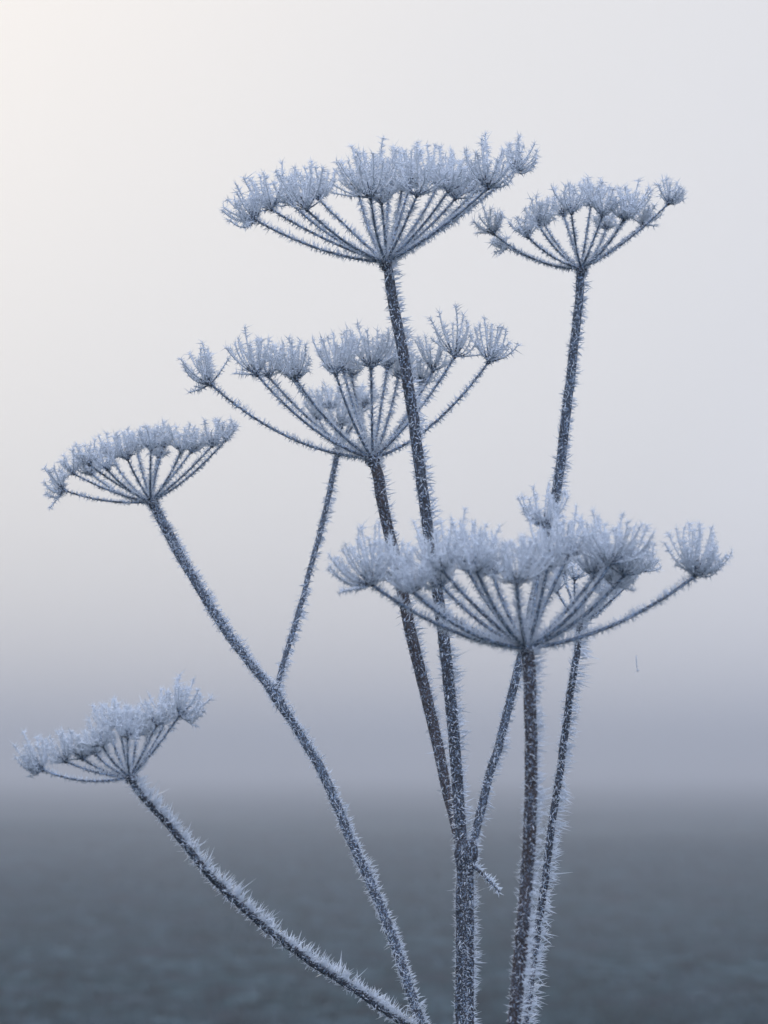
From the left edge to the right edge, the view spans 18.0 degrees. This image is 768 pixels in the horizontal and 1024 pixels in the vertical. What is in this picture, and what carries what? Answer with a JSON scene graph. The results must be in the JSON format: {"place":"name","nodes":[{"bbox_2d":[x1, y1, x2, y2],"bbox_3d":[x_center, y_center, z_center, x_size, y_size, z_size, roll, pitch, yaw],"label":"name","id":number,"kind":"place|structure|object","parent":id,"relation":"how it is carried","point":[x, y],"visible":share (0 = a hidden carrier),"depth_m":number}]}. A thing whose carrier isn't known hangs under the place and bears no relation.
{"place":"outdoors","nodes":[
{"label":"outdoors","id":0,"kind":"place"},
{"bbox_2d":[0,775,767,1023],"bbox_3d":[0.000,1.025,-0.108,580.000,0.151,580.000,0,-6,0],"label":"ground","id":1,"kind":"structure","parent":0,"point":[611,804],"depth_m":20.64},
{"bbox_2d":[9,379,430,1023],"bbox_3d":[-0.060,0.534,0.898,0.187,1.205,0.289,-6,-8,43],"label":"hogweed stalk","id":2,"kind":"object","parent":1,"relation":"on","point":[149,721],"visible":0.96,"depth_m":0.95},
{"bbox_2d":[176,131,687,1023],"bbox_3d":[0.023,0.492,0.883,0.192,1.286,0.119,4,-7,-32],"label":"hogweed stalk","id":3,"kind":"object","parent":1,"relation":"on","point":[382,183],"visible":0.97,"depth_m":0.93},
{"bbox_2d":[323,479,733,1023],"bbox_3d":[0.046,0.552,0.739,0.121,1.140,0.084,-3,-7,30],"label":"hogweed stalk","id":4,"kind":"object","parent":1,"relation":"on","point":[527,640],"visible":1,"depth_m":0.80},
{"bbox_2d":[521,545,663,1023],"bbox_3d":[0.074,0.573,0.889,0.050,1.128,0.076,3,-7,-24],"label":"hogweed stalk","id":5,"kind":"object","parent":1,"relation":"on","point":[564,746],"visible":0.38,"depth_m":0.93},
{"bbox_2d":[0,0,767,774],"label":"sky","id":6,"kind":"structure","parent":0,"point":[127,127]}
]}

